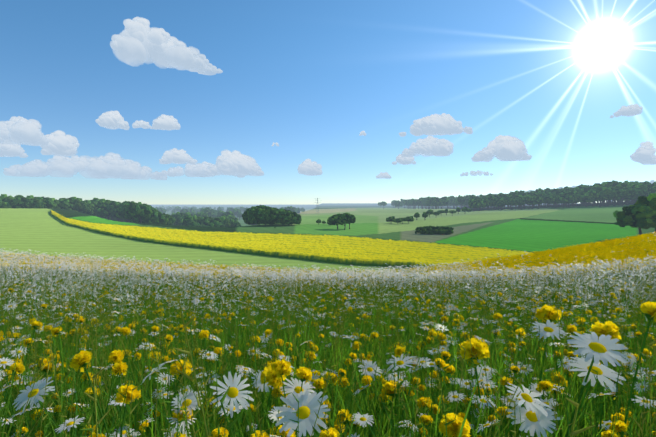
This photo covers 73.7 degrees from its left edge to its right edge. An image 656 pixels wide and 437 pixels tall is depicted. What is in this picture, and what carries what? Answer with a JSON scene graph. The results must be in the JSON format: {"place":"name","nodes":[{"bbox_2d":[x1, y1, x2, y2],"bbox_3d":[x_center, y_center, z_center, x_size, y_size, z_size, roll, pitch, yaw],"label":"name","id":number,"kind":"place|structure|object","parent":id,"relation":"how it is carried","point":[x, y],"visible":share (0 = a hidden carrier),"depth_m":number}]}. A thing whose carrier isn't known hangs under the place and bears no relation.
{"place":"outdoors","nodes":[
{"label":"outdoors","id":0,"kind":"place"},
{"bbox_2d":[0,143,27,157],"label":"cloud","id":1,"kind":"structure","parent":0,"point":[9,150],"depth_m":6856.29},
{"bbox_2d":[0,116,48,145],"bbox_3d":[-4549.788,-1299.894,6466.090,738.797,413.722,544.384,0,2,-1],"label":"cloud","id":2,"kind":"structure","parent":0,"point":[18,130],"depth_m":6307.60},
{"bbox_2d":[40,130,79,156],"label":"cloud","id":3,"kind":"structure","parent":0,"point":[60,143],"depth_m":6755.58},
{"bbox_2d":[3,153,166,179],"bbox_3d":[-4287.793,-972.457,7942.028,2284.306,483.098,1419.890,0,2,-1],"label":"cloud","id":4,"kind":"structure","parent":0,"point":[111,165],"depth_m":7774.98},
{"bbox_2d":[95,111,129,129],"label":"cloud","id":5,"kind":"structure","parent":0,"point":[112,119],"depth_m":5825.50},
{"bbox_2d":[132,120,152,128],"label":"cloud","id":6,"kind":"structure","parent":0,"point":[141,124],"depth_m":5889.98},
{"bbox_2d":[152,114,179,129],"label":"cloud","id":7,"kind":"structure","parent":0,"point":[164,122],"depth_m":5839.38},
{"bbox_2d":[110,17,222,74],"bbox_3d":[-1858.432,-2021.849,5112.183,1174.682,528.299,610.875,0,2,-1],"label":"cloud","id":8,"kind":"structure","parent":0,"point":[137,40],"depth_m":4971.25},
{"bbox_2d":[159,148,196,164],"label":"cloud","id":9,"kind":"structure","parent":0,"point":[176,156],"depth_m":7311.79},
{"bbox_2d":[156,161,245,177],"bbox_3d":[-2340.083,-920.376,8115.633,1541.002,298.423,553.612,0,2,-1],"label":"cloud","id":10,"kind":"structure","parent":0,"point":[195,170],"depth_m":7970.18},
{"bbox_2d":[203,150,263,175],"bbox_3d":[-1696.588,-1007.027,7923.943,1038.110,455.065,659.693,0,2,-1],"label":"cloud","id":11,"kind":"structure","parent":0,"point":[234,162],"depth_m":7758.92},
{"bbox_2d":[51,210,530,269],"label":"rapeseed field","id":12,"kind":"structure","parent":0,"point":[348,250],"depth_m":120.32},
{"bbox_2d":[298,159,322,175],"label":"cloud","id":13,"kind":"structure","parent":0,"point":[307,167],"depth_m":7849.37},
{"bbox_2d":[0,202,654,424],"bbox_3d":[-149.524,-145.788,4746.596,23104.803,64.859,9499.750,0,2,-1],"label":"farm fields","id":14,"kind":"structure","parent":0,"point":[36,230],"depth_m":194.72},
{"bbox_2d":[242,205,301,225],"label":"oak tree","id":15,"kind":"object","parent":14,"relation":"on","point":[260,214],"visible":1,"depth_m":227.69},
{"bbox_2d":[350,360,381,433],"bbox_3d":[0.136,0.811,1.732,0.141,0.552,0.142,-4,29,-9],"label":"flower","id":16,"kind":"object","parent":14,"relation":"on","point":[369,367],"visible":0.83,"depth_m":1.64},
{"bbox_2d":[382,380,402,436],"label":"flower","id":17,"kind":"object","parent":14,"relation":"on","point":[389,390],"visible":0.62,"depth_m":1.44},
{"bbox_2d":[387,354,414,431],"bbox_3d":[0.227,0.718,1.538,0.100,0.648,0.093,-19,35,-29],"label":"flower","id":18,"kind":"object","parent":14,"relation":"on","point":[400,362],"visible":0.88,"depth_m":1.39},
{"bbox_2d":[439,413,470,436],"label":"flower","id":19,"kind":"object","parent":14,"relation":"on","point":[453,428],"visible":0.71,"depth_m":0.99},
{"bbox_2d":[459,338,489,436],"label":"flower","id":20,"kind":"object","parent":14,"relation":"on","point":[480,348],"visible":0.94,"depth_m":1.31},
{"bbox_2d":[504,383,549,436],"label":"flower","id":21,"kind":"object","parent":14,"relation":"on","point":[527,398],"visible":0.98,"depth_m":0.97},
{"bbox_2d":[506,398,559,436],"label":"flower","id":22,"kind":"object","parent":14,"relation":"on","point":[532,424],"visible":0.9,"depth_m":0.96},
{"bbox_2d":[525,320,566,436],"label":"flower","id":23,"kind":"object","parent":14,"relation":"on","point":[547,330],"visible":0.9,"depth_m":1.48},
{"bbox_2d":[567,357,625,436],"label":"flower","id":24,"kind":"object","parent":14,"relation":"on","point":[603,370],"visible":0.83,"depth_m":1.03},
{"bbox_2d":[565,332,628,436],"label":"flower","id":25,"kind":"object","parent":14,"relation":"on","point":[603,347],"visible":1,"depth_m":0.97},
{"bbox_2d":[589,321,620,436],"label":"flower","id":26,"kind":"object","parent":14,"relation":"on","point":[598,328],"visible":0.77,"depth_m":1.17},
{"bbox_2d":[622,301,655,436],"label":"flower","id":27,"kind":"object","parent":14,"relation":"on","point":[648,309],"visible":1,"depth_m":1.04},
{"bbox_2d":[0,265,655,436],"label":"meadow grass","id":28,"kind":"structure","parent":0,"point":[587,422],"depth_m":2.12},
{"bbox_2d":[12,377,74,436],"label":"flower","id":29,"kind":"object","parent":28,"relation":"on","point":[22,398],"visible":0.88,"depth_m":1.22},
{"bbox_2d":[69,350,109,436],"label":"flower","id":30,"kind":"object","parent":28,"relation":"on","point":[81,359],"visible":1,"depth_m":1.08},
{"bbox_2d":[115,384,140,436],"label":"flower","id":31,"kind":"object","parent":28,"relation":"on","point":[135,393],"visible":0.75,"depth_m":1.05},
{"bbox_2d":[165,360,192,434],"bbox_3d":[-0.519,0.755,1.486,0.121,0.566,0.106,3,6,28],"label":"flower","id":32,"kind":"object","parent":28,"relation":"on","point":[173,368],"visible":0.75,"depth_m":1.46},
{"bbox_2d":[171,390,201,436],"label":"flower","id":33,"kind":"object","parent":28,"relation":"on","point":[191,397],"visible":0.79,"depth_m":1.19},
{"bbox_2d":[210,372,253,436],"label":"flower","id":34,"kind":"object","parent":28,"relation":"on","point":[234,393],"visible":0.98,"depth_m":1.04},
{"bbox_2d":[251,370,272,430],"bbox_3d":[-0.214,0.777,1.565,0.094,0.585,0.087,12,30,22],"label":"flower","id":35,"kind":"object","parent":28,"relation":"on","point":[259,385],"visible":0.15,"depth_m":1.42},
{"bbox_2d":[260,365,285,429],"bbox_3d":[-0.166,0.698,1.343,0.146,0.615,0.129,11,19,34],"label":"flower","id":36,"kind":"object","parent":28,"relation":"on","point":[271,379],"visible":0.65,"depth_m":1.21},
{"bbox_2d":[280,377,314,398],"bbox_3d":[-0.097,0.743,1.400,0.125,0.576,0.106,-20,34,-33],"label":"flower","id":37,"kind":"object","parent":28,"relation":"on","point":[295,387],"visible":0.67,"depth_m":1.28},
{"bbox_2d":[275,390,329,436],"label":"flower","id":38,"kind":"object","parent":28,"relation":"on","point":[309,405],"visible":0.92,"depth_m":0.89},
{"bbox_2d":[0,291,655,436],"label":"daisies","id":39,"kind":"object","parent":28,"relation":"on","point":[361,419],"visible":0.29,"depth_m":1.74},
{"bbox_2d":[0,261,655,307],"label":"daisies","id":40,"kind":"object","parent":28,"relation":"on","point":[81,271],"visible":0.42,"depth_m":9.91},
{"bbox_2d":[0,271,655,351],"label":"meadow umbels","id":41,"kind":"object","parent":28,"relation":"on","point":[580,292],"visible":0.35,"depth_m":4.93},
{"bbox_2d":[0,265,655,342],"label":"daisies","id":42,"kind":"object","parent":28,"relation":"on","point":[508,300],"visible":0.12,"depth_m":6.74},
{"bbox_2d":[535,304,563,432],"bbox_3d":[0.888,0.700,1.682,0.176,0.742,0.155,-1,6,-14],"label":"flower","id":43,"kind":"object","parent":28,"relation":"on","point":[550,312],"visible":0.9,"depth_m":1.65},
{"bbox_2d":[0,282,655,436],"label":"flowers","id":44,"kind":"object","parent":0,"point":[280,368],"depth_m":1.83},
{"bbox_2d":[0,231,655,291],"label":"yellow meadow","id":45,"kind":"structure","parent":0,"point":[633,247],"depth_m":32.15},
{"bbox_2d":[0,232,655,287],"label":"white meadow","id":46,"kind":"structure","parent":0,"point":[387,272],"depth_m":18.07},
{"bbox_2d":[0,0,655,204],"label":"sky","id":47,"kind":"structure","parent":0,"point":[305,77]},
{"bbox_2d":[376,172,391,178],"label":"cloud","id":48,"kind":"structure","parent":0,"point":[381,175],"depth_m":7925.75},
{"bbox_2d":[392,154,415,164],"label":"cloud","id":49,"kind":"structure","parent":0,"point":[404,160],"depth_m":7442.04},
{"bbox_2d":[401,135,453,157],"bbox_3d":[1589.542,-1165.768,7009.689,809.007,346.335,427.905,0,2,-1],"label":"cloud","id":50,"kind":"structure","parent":0,"point":[429,145],"depth_m":6868.55},
{"bbox_2d":[398,113,472,136],"bbox_3d":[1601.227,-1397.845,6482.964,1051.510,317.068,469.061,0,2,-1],"label":"cloud","id":51,"kind":"structure","parent":0,"point":[441,124],"depth_m":6367.21},
{"bbox_2d":[461,170,492,175],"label":"cloud","id":52,"kind":"structure","parent":0,"point":[473,173],"depth_m":7969.55},
{"bbox_2d":[471,135,531,161],"bbox_3d":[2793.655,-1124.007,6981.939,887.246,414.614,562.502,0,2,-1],"label":"cloud","id":53,"kind":"structure","parent":0,"point":[506,148],"depth_m":6867.34},
{"bbox_2d":[610,104,642,117],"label":"cloud","id":54,"kind":"structure","parent":0,"point":[631,110],"depth_m":6435.41},
{"bbox_2d":[630,141,655,164],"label":"cloud","id":55,"kind":"structure","parent":0,"point":[644,153],"depth_m":6937.45}
]}

